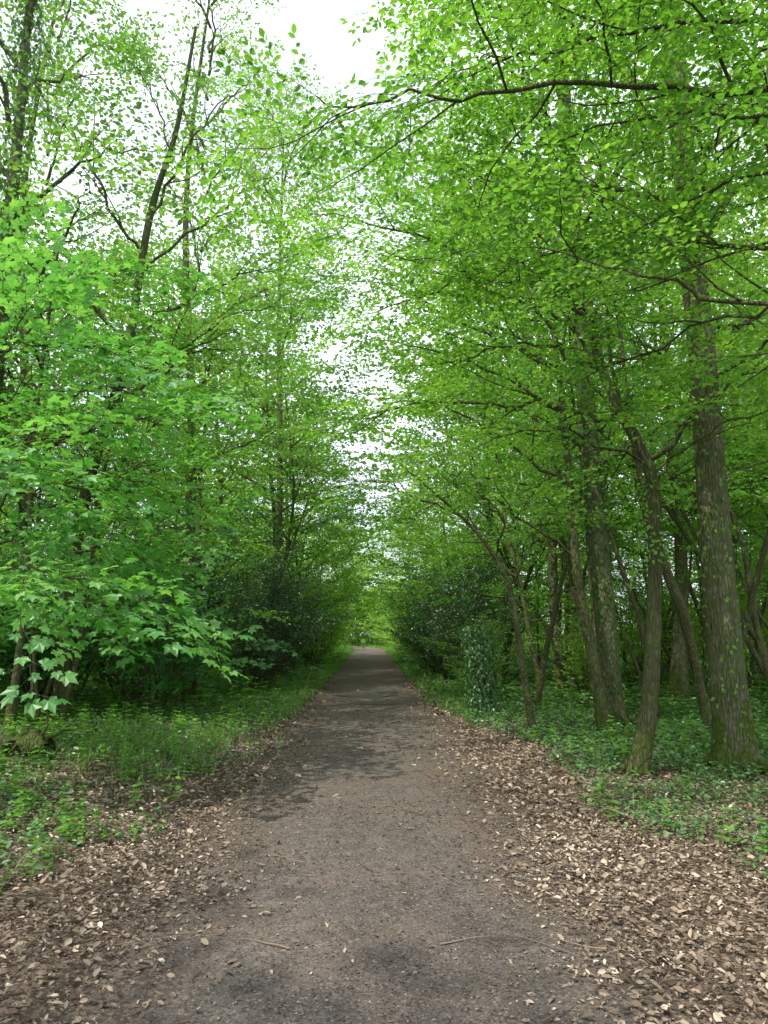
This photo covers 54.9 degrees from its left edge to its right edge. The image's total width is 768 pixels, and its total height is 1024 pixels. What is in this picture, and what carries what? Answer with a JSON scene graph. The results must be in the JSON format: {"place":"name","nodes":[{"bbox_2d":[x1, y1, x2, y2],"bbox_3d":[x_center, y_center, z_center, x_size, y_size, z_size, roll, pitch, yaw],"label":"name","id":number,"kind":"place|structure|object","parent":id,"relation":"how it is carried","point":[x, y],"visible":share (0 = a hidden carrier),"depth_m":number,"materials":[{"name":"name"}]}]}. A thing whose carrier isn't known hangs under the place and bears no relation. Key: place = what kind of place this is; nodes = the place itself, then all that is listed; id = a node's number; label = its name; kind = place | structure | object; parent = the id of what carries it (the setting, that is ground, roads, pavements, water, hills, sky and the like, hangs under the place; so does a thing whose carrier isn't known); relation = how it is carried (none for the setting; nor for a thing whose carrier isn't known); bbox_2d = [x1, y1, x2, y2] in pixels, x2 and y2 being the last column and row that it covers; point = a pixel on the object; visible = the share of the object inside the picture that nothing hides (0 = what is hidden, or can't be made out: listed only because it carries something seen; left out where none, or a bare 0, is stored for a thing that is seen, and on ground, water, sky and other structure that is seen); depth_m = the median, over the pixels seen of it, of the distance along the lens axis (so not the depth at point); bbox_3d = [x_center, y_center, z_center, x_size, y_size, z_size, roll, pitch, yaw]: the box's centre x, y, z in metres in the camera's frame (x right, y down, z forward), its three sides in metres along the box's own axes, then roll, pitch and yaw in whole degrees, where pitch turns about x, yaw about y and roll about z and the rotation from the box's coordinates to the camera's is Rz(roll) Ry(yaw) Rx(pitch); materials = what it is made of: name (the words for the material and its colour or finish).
{"place":"outdoors","nodes":[
{"label":"outdoors","id":0,"kind":"place"},
{"bbox_2d":[0,646,767,1023],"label":"dirt path","id":1,"kind":"structure","parent":0,"point":[362,668],"depth_m":4.27,"materials":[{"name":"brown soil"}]},
{"bbox_2d":[0,637,767,1023],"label":"ground","id":2,"kind":"structure","parent":0,"point":[82,971],"depth_m":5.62,"materials":[{"name":"brown plant"}]},
{"bbox_2d":[0,711,72,759],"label":"fallen log","id":3,"kind":"object","parent":2,"relation":"on","point":[21,743],"visible":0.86,"depth_m":8.88,"materials":[{"name":"brown wood"}]},
{"bbox_2d":[0,556,149,699],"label":"holly bush","id":4,"kind":"object","parent":2,"relation":"on","point":[94,679],"visible":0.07,"depth_m":16.00,"materials":[{"name":"green plant"}]},
{"bbox_2d":[1,389,155,721],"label":"hazel tree","id":5,"kind":"object","parent":2,"relation":"on","point":[34,661],"visible":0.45,"depth_m":12.23,"materials":[{"name":"green plant"}]},
{"bbox_2d":[1,399,176,721],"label":"hazel tree","id":6,"kind":"object","parent":2,"relation":"on","point":[38,519],"visible":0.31,"depth_m":13.24,"materials":[{"name":"green plant"}]},
{"bbox_2d":[0,483,204,709],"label":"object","id":7,"kind":"object","parent":2,"relation":"on","point":[5,649],"visible":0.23,"depth_m":14.81,"materials":[{"name":"green plant"}]},
{"bbox_2d":[0,370,215,720],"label":"hazel tree","id":8,"kind":"object","parent":2,"relation":"on","point":[55,667],"visible":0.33,"depth_m":13.06,"materials":[{"name":"green plant"}]},
{"bbox_2d":[0,396,225,720],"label":"hazel tree","id":9,"kind":"object","parent":2,"relation":"on","point":[67,696],"visible":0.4,"depth_m":12.73,"materials":[{"name":"green plant"}]},
{"bbox_2d":[0,0,231,692],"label":"oak tree","id":10,"kind":"object","parent":2,"relation":"on","point":[100,213],"visible":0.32,"depth_m":20.73,"materials":[{"name":"green plant"}]},
{"bbox_2d":[5,220,231,679],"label":"beech tree","id":11,"kind":"object","parent":2,"relation":"on","point":[129,460],"visible":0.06,"depth_m":26.44,"materials":[{"name":"green plant"}]},
{"bbox_2d":[0,0,245,555],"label":"oak tree","id":12,"kind":"object","parent":2,"relation":"on","point":[16,130],"visible":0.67,"depth_m":13.52,"materials":[{"name":"green plant"}]},
{"bbox_2d":[7,207,259,666],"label":"beech tree","id":13,"kind":"object","parent":2,"relation":"on","point":[163,231],"visible":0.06,"depth_m":32.01,"materials":[{"name":"green plant"}]},
{"bbox_2d":[72,554,201,707],"bbox_3d":[-5.506,2.634,16.676,2.988,3.498,3.659,1,-9,-7],"label":"holly bush","id":14,"kind":"object","parent":2,"relation":"on","point":[102,665],"visible":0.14,"depth_m":16.15,"materials":[{"name":"green plant"}]},
{"bbox_2d":[0,193,277,718],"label":"maple tree","id":15,"kind":"object","parent":2,"relation":"on","point":[37,614],"visible":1,"depth_m":7.99,"materials":[{"name":"green plant"}]},
{"bbox_2d":[46,502,231,694],"bbox_3d":[-6.658,2.305,19.848,5.538,5.216,4.693,-2,-10,12],"label":"holly bush","id":16,"kind":"object","parent":2,"relation":"on","point":[138,527],"visible":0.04,"depth_m":19.30,"materials":[{"name":"green plant"}]},
{"bbox_2d":[0,199,279,732],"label":"maple tree","id":17,"kind":"object","parent":2,"relation":"on","point":[39,392],"visible":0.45,"depth_m":11.82,"materials":[{"name":"green plant"}]},
{"bbox_2d":[1,228,280,689],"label":"hornbeam tree","id":18,"kind":"object","parent":2,"relation":"on","point":[140,425],"visible":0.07,"depth_m":20.48,"materials":[{"name":"green plant"}]},
{"bbox_2d":[41,362,283,657],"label":"hornbeam tree","id":19,"kind":"object","parent":2,"relation":"on","point":[257,523],"visible":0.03,"depth_m":29.40,"materials":[{"name":"green plant"}]},
{"bbox_2d":[43,525,297,714],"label":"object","id":20,"kind":"object","parent":2,"relation":"on","point":[189,661],"visible":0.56,"depth_m":14.58,"materials":[{"name":"green plant"}]},
{"bbox_2d":[19,269,332,699],"bbox_3d":[-5.171,-1.227,19.306,8.609,12.076,8.475,-3,-10,20],"label":"hornbeam tree","id":21,"kind":"object","parent":2,"relation":"on","point":[283,453],"visible":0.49,"depth_m":19.16,"materials":[{"name":"green plant"}]},
{"bbox_2d":[0,8,363,720],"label":"hornbeam tree","id":22,"kind":"object","parent":2,"relation":"on","point":[60,688],"visible":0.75,"depth_m":14.36,"materials":[{"name":"green plant"}]},
{"bbox_2d":[112,505,299,699],"bbox_3d":[-4.594,2.249,18.729,4.462,4.958,5.264,3,-10,-17],"label":"holly bush","id":23,"kind":"object","parent":2,"relation":"on","point":[190,689],"visible":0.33,"depth_m":18.52,"materials":[{"name":"green plant"}]},
{"bbox_2d":[73,0,359,686],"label":"oak tree","id":24,"kind":"object","parent":2,"relation":"on","point":[201,144],"visible":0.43,"depth_m":23.85,"materials":[{"name":"green plant"}]},
{"bbox_2d":[115,221,349,661],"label":"beech tree","id":25,"kind":"object","parent":2,"relation":"on","point":[272,403],"visible":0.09,"depth_m":34.45,"materials":[{"name":"green plant"}]},
{"bbox_2d":[207,538,318,676],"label":"holly bush","id":26,"kind":"object","parent":2,"relation":"on","point":[291,579],"visible":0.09,"depth_m":25.15,"materials":[{"name":"green plant"}]},
{"bbox_2d":[157,303,374,617],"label":"beech tree","id":27,"kind":"object","parent":2,"relation":"on","point":[287,502],"visible":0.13,"depth_m":44.87,"materials":[{"name":"green plant"}]},
{"bbox_2d":[184,516,356,693],"bbox_3d":[-3.215,2.633,20.700,5.063,4.840,4.134,1,-9,-5],"label":"holly bush","id":28,"kind":"object","parent":2,"relation":"on","point":[257,675],"visible":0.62,"depth_m":20.33,"materials":[{"name":"green plant"}]},
{"bbox_2d":[122,34,427,673],"bbox_3d":[-3.950,-6.359,29.162,10.367,25.461,9.053,-5,-10,27],"label":"oak tree","id":29,"kind":"object","parent":2,"relation":"on","point":[280,510],"visible":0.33,"depth_m":29.53,"materials":[{"name":"green plant"}]},
{"bbox_2d":[225,563,349,673],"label":"hazel bush","id":30,"kind":"object","parent":2,"relation":"on","point":[312,593],"visible":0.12,"depth_m":29.43,"materials":[{"name":"green plant"}]},
{"bbox_2d":[178,238,399,592],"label":"beech tree","id":31,"kind":"object","parent":2,"relation":"on","point":[296,458],"visible":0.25,"depth_m":34.70,"materials":[{"name":"green plant"}]},
{"bbox_2d":[153,310,425,672],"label":"hornbeam tree","id":32,"kind":"object","parent":2,"relation":"on","point":[290,526],"visible":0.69,"depth_m":24.69,"materials":[{"name":"green plant"}]},
{"bbox_2d":[234,565,344,683],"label":"holly bush","id":33,"kind":"object","parent":2,"relation":"on","point":[273,632],"visible":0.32,"depth_m":23.29,"materials":[{"name":"green plant"}]},
{"bbox_2d":[206,415,384,666],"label":"hornbeam tree","id":34,"kind":"object","parent":2,"relation":"on","point":[326,526],"visible":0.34,"depth_m":32.99,"materials":[{"name":"green plant"}]},
{"bbox_2d":[212,438,397,646],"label":"hornbeam tree","id":35,"kind":"object","parent":2,"relation":"on","point":[361,587],"visible":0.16,"depth_m":40.49,"materials":[{"name":"green plant"}]},
{"bbox_2d":[248,560,365,667],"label":"hazel bush","id":36,"kind":"object","parent":2,"relation":"on","point":[332,635],"visible":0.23,"depth_m":33.12,"materials":[{"name":"green plant"}]},
{"bbox_2d":[233,456,384,603],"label":"hornbeam tree","id":37,"kind":"object","parent":2,"relation":"on","point":[331,550],"visible":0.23,"depth_m":35.54,"materials":[{"name":"green plant"}]},
{"bbox_2d":[261,485,391,627],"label":"hornbeam tree","id":38,"kind":"object","parent":2,"relation":"on","point":[361,570],"visible":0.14,"depth_m":44.07,"materials":[{"name":"green plant"}]},
{"bbox_2d":[0,650,767,899],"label":"ivy ground cover","id":39,"kind":"object","parent":2,"relation":"on","point":[636,702],"visible":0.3,"depth_m":10.20,"materials":[{"name":"green plant"}]},
{"bbox_2d":[0,640,767,890],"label":"woodland herbs","id":40,"kind":"object","parent":2,"relation":"on","point":[64,826],"visible":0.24,"depth_m":11.00,"materials":[{"name":"green plant"}]},
{"bbox_2d":[0,644,767,886],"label":"grass","id":41,"kind":"structure","parent":2,"relation":"on","point":[229,738],"depth_m":11.39,"materials":[{"name":"green plant"}]},
{"bbox_2d":[0,712,767,1022],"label":"fallen twigs","id":42,"kind":"object","parent":2,"relation":"on","point":[286,947],"visible":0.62,"depth_m":4.99,"materials":[{"name":"brown wood"}]},
{"bbox_2d":[359,484,469,616],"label":"hornbeam tree","id":43,"kind":"object","parent":2,"relation":"on","point":[391,551],"visible":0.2,"depth_m":47.59,"materials":[{"name":"green plant"}]},
{"bbox_2d":[354,567,476,670],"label":"hazel bush","id":44,"kind":"object","parent":2,"relation":"on","point":[394,639],"visible":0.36,"depth_m":30.54,"materials":[{"name":"green plant"}]},
{"bbox_2d":[361,470,483,611],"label":"hornbeam tree","id":45,"kind":"object","parent":2,"relation":"on","point":[400,570],"visible":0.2,"depth_m":41.71,"materials":[{"name":"green plant"}]},
{"bbox_2d":[377,570,485,675],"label":"holly bush","id":46,"kind":"object","parent":2,"relation":"on","point":[416,646],"visible":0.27,"depth_m":27.07,"materials":[{"name":"green plant"}]},
{"bbox_2d":[371,480,501,626],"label":"hornbeam tree","id":47,"kind":"object","parent":2,"relation":"on","point":[410,553],"visible":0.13,"depth_m":38.90,"materials":[{"name":"green plant"}]},
{"bbox_2d":[343,404,544,620],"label":"hornbeam tree","id":48,"kind":"object","parent":2,"relation":"on","point":[404,517],"visible":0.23,"depth_m":30.54,"materials":[{"name":"green plant"}]},
{"bbox_2d":[353,314,548,614],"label":"beech tree","id":49,"kind":"object","parent":2,"relation":"on","point":[370,523],"visible":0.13,"depth_m":42.71,"materials":[{"name":"green plant"}]},
{"bbox_2d":[392,566,510,683],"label":"holly bush","id":50,"kind":"object","parent":2,"relation":"on","point":[444,673],"visible":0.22,"depth_m":23.39,"materials":[{"name":"green plant"}]},
{"bbox_2d":[155,0,767,449],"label":"hornbeam tree","id":51,"kind":"object","parent":2,"relation":"on","point":[611,18],"visible":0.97,"depth_m":6.07,"materials":[{"name":"green plant"}]},
{"bbox_2d":[399,564,537,687],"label":"holly bush","id":52,"kind":"object","parent":2,"relation":"on","point":[470,615],"visible":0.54,"depth_m":20.36,"materials":[{"name":"green plant"}]},
{"bbox_2d":[397,547,539,667],"bbox_3d":[2.987,3.587,26.857,5.180,4.952,4.230,2,-10,-14],"label":"holly bush","id":53,"kind":"object","parent":2,"relation":"on","point":[400,617],"visible":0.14,"depth_m":26.69,"materials":[{"name":"green plant"}]},
{"bbox_2d":[455,626,501,715],"bbox_3d":[1.891,3.198,14.709,0.911,1.856,0.906,0,-9,0],"label":"ivy covered stump","id":54,"kind":"object","parent":2,"relation":"on","point":[481,692],"visible":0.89,"depth_m":14.55,"materials":[{"name":"green plant"}]},
{"bbox_2d":[419,609,540,695],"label":"hazel bush","id":55,"kind":"object","parent":2,"relation":"on","point":[461,669],"visible":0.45,"depth_m":18.25,"materials":[{"name":"green plant"}]},
{"bbox_2d":[401,529,559,672],"bbox_3d":[3.033,2.989,22.887,5.137,4.838,4.354,-2,-10,14],"label":"holly bush","id":56,"kind":"object","parent":2,"relation":"on","point":[479,580],"visible":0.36,"depth_m":22.66,"materials":[{"name":"green plant"}]},
{"bbox_2d":[296,412,665,732],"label":"hazel tree","id":57,"kind":"object","parent":2,"relation":"on","point":[530,715],"visible":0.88,"depth_m":12.32,"materials":[{"name":"green plant"}]},
{"bbox_2d":[387,327,586,681],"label":"tree","id":58,"kind":"object","parent":2,"relation":"on","point":[501,552],"visible":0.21,"depth_m":23.57,"materials":[{"name":"green plant"}]},
{"bbox_2d":[352,155,627,606],"bbox_3d":[5.300,-4.362,33.827,12.831,23.019,13.000,1,-9,-7],"label":"beech tree","id":59,"kind":"object","parent":2,"relation":"on","point":[417,330],"visible":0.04,"depth_m":33.60,"materials":[{"name":"green plant"}]},
{"bbox_2d":[227,0,767,779],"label":"hornbeam tree","id":60,"kind":"object","parent":2,"relation":"on","point":[639,756],"visible":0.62,"depth_m":8.96,"materials":[{"name":"green plant"}]},
{"bbox_2d":[342,330,668,696],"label":"hornbeam tree","id":61,"kind":"object","parent":2,"relation":"on","point":[527,622],"visible":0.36,"depth_m":19.66,"materials":[{"name":"green plant"}]},
{"bbox_2d":[262,120,767,730],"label":"hornbeam tree","id":62,"kind":"object","parent":2,"relation":"on","point":[600,702],"visible":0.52,"depth_m":13.00,"materials":[{"name":"green plant"}]},
{"bbox_2d":[363,57,684,676],"bbox_3d":[5.595,-4.555,24.885,11.612,20.469,9.853,8,-12,-40],"label":"beech tree","id":63,"kind":"object","parent":2,"relation":"on","point":[567,584],"visible":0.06,"depth_m":24.25,"materials":[{"name":"green plant"}]},
{"bbox_2d":[282,0,767,729],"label":"oak tree","id":64,"kind":"object","parent":2,"relation":"on","point":[600,592],"visible":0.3,"depth_m":13.48,"materials":[{"name":"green plant"}]},
{"bbox_2d":[386,130,685,692],"bbox_3d":[4.568,-3.810,22.177,8.710,18.095,10.265,1,-9,-9],"label":"beech tree","id":65,"kind":"object","parent":2,"relation":"on","point":[553,583],"visible":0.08,"depth_m":20.71,"materials":[{"name":"green plant"}]},
{"bbox_2d":[395,341,679,677],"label":"hornbeam tree","id":66,"kind":"object","parent":2,"relation":"on","point":[532,565],"visible":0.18,"depth_m":23.63,"materials":[{"name":"green plant"}]},
{"bbox_2d":[402,138,683,661],"bbox_3d":[7.371,-4.552,31.816,12.843,22.740,12.676,9,-13,-44],"label":"beech tree","id":67,"kind":"object","parent":2,"relation":"on","point":[566,612],"visible":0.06,"depth_m":31.55,"materials":[{"name":"green plant"}]},
{"bbox_2d":[452,331,673,692],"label":"hazel tree","id":68,"kind":"object","parent":2,"relation":"on","point":[568,568],"visible":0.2,"depth_m":19.62,"materials":[{"name":"green plant"}]},
{"bbox_2d":[507,606,625,692],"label":"hazel bush","id":69,"kind":"object","parent":2,"relation":"on","point":[573,663],"visible":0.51,"depth_m":18.92,"materials":[{"name":"green plant"}]},
{"bbox_2d":[426,177,724,711],"bbox_3d":[4.242,-1.098,15.624,5.991,10.405,5.767,-14,-11,41],"label":"hazel tree","id":70,"kind":"object","parent":2,"relation":"on","point":[539,692],"visible":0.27,"depth_m":15.37,"materials":[{"name":"green plant"}]},
{"bbox_2d":[405,0,767,701],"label":"beech tree","id":71,"kind":"object","parent":2,"relation":"on","point":[679,680],"visible":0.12,"depth_m":17.14,"materials":[{"name":"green plant"}]},
{"bbox_2d":[422,156,750,720],"bbox_3d":[4.361,-1.257,14.837,6.160,10.594,6.573,-3,-12,29],"label":"hazel tree","id":72,"kind":"object","parent":2,"relation":"on","point":[630,593],"visible":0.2,"depth_m":14.87,"materials":[{"name":"green plant"}]},
{"bbox_2d":[495,278,690,667],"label":"hazel tree","id":73,"kind":"object","parent":2,"relation":"on","point":[585,566],"visible":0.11,"depth_m":20.22,"materials":[{"name":"green plant"}]},
{"bbox_2d":[419,0,767,780],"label":"oak tree","id":74,"kind":"object","parent":2,"relation":"on","point":[733,736],"visible":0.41,"depth_m":8.62,"materials":[{"name":"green plant"}]},
{"bbox_2d":[519,375,677,684],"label":"hazel tree","id":75,"kind":"object","parent":2,"relation":"on","point":[638,670],"visible":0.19,"depth_m":17.44,"materials":[{"name":"green plant"}]},
{"bbox_2d":[443,4,767,732],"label":"hazel tree","id":76,"kind":"object","parent":2,"relation":"on","point":[701,688],"visible":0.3,"depth_m":11.88,"materials":[{"name":"green plant"}]},
{"bbox_2d":[447,99,767,723],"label":"hazel tree","id":77,"kind":"object","parent":2,"relation":"on","point":[677,607],"visible":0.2,"depth_m":13.74,"materials":[{"name":"green plant"}]},
{"bbox_2d":[484,316,732,560],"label":"hazel tree","id":78,"kind":"object","parent":2,"relation":"on","point":[606,497],"visible":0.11,"depth_m":17.71,"materials":[{"name":"green plant"}]},
{"bbox_2d":[468,241,767,653],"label":"hazel tree","id":79,"kind":"object","parent":2,"relation":"on","point":[751,632],"visible":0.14,"depth_m":15.69,"materials":[{"name":"green plant"}]},
{"bbox_2d":[546,547,699,671],"bbox_3d":[8.472,3.548,25.775,6.207,4.651,3.821,3,-10,-17],"label":"hazel bush","id":80,"kind":"object","parent":2,"relation":"on","point":[639,580],"visible":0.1,"depth_m":25.44,"materials":[{"name":"green plant"}]},
{"bbox_2d":[490,149,767,671],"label":"beech tree","id":81,"kind":"object","parent":2,"relation":"on","point":[583,548],"visible":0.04,"depth_m":29.11,"materials":[{"name":"green plant"}]},
{"bbox_2d":[560,562,701,686],"bbox_3d":[7.561,3.282,21.521,5.042,3.778,3.104,-2,-10,14],"label":"hazel bush","id":82,"kind":"object","parent":2,"relation":"on","point":[639,658],"visible":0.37,"depth_m":21.55,"materials":[{"name":"green plant"}]},
{"bbox_2d":[545,393,735,632],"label":"hazel tree","id":83,"kind":"object","parent":2,"relation":"on","point":[641,555],"visible":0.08,"depth_m":19.31,"materials":[{"name":"green plant"}]},
{"bbox_2d":[537,281,767,681],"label":"hazel tree","id":84,"kind":"object","parent":2,"relation":"on","point":[755,655],"visible":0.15,"depth_m":15.04,"materials":[{"name":"green plant"}]},
{"bbox_2d":[543,249,764,646],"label":"hazel tree","id":85,"kind":"object","parent":2,"relation":"on","point":[694,598],"visible":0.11,"depth_m":19.40,"materials":[{"name":"green plant"}]},
{"bbox_2d":[541,245,767,683],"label":"hazel tree","id":86,"kind":"object","parent":2,"relation":"on","point":[758,633],"visible":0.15,"depth_m":13.46,"materials":[{"name":"green plant"}]},
{"bbox_2d":[599,235,767,688],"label":"hazel tree","id":87,"kind":"object","parent":2,"relation":"on","point":[755,683],"visible":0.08,"depth_m":19.47,"materials":[{"name":"green plant"}]},
{"bbox_2d":[607,406,765,668],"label":"hazel tree","id":88,"kind":"object","parent":2,"relation":"on","point":[689,577],"visible":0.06,"depth_m":18.35,"materials":[{"name":"green plant"}]},
{"bbox_2d":[606,78,767,584],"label":"beech tree","id":89,"kind":"object","parent":2,"relation":"on","point":[734,539],"visible":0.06,"depth_m":20.86,"materials":[{"name":"green plant"}]},
{"bbox_2d":[609,0,767,519],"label":"beech tree","id":90,"kind":"object","parent":2,"relation":"on","point":[761,447],"visible":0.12,"depth_m":15.53,"materials":[{"name":"green plant"}]},
{"bbox_2d":[612,351,767,695],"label":"hazel tree","id":91,"kind":"object","parent":2,"relation":"on","point":[703,632],"visible":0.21,"depth_m":17.29,"materials":[{"name":"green plant"}]},
{"bbox_2d":[634,252,767,649],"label":"hazel tree","id":92,"kind":"object","parent":2,"relation":"on","point":[754,589],"visible":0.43,"depth_m":12.55,"materials":[{"name":"green plant"}]},
{"bbox_2d":[636,370,767,629],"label":"hazel tree","id":93,"kind":"object","parent":2,"relation":"on","point":[765,623],"visible":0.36,"depth_m":14.46,"materials":[{"name":"green plant"}]},
{"bbox_2d":[662,565,767,678],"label":"hazel bush","id":94,"kind":"object","parent":2,"relation":"on","point":[744,610],"visible":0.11,"depth_m":21.61,"materials":[{"name":"green plant"}]},
{"bbox_2d":[663,364,767,690],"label":"hazel tree","id":95,"kind":"object","parent":2,"relation":"on","point":[752,661],"visible":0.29,"depth_m":16.51,"materials":[{"name":"green plant"}]},
{"bbox_2d":[687,153,767,602],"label":"beech tree","id":96,"kind":"object","parent":2,"relation":"on","point":[750,286],"visible":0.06,"depth_m":22.52,"materials":[{"name":"green plant"}]},
{"bbox_2d":[720,370,767,567],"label":"hazel tree","id":97,"kind":"object","parent":2,"relation":"on","point":[756,500],"visible":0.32,"depth_m":15.47,"materials":[{"name":"green plant"}]},
{"bbox_2d":[0,0,767,634],"label":"sky","id":98,"kind":"structure","parent":0,"point":[320,33],"materials":[{"name":"white"}]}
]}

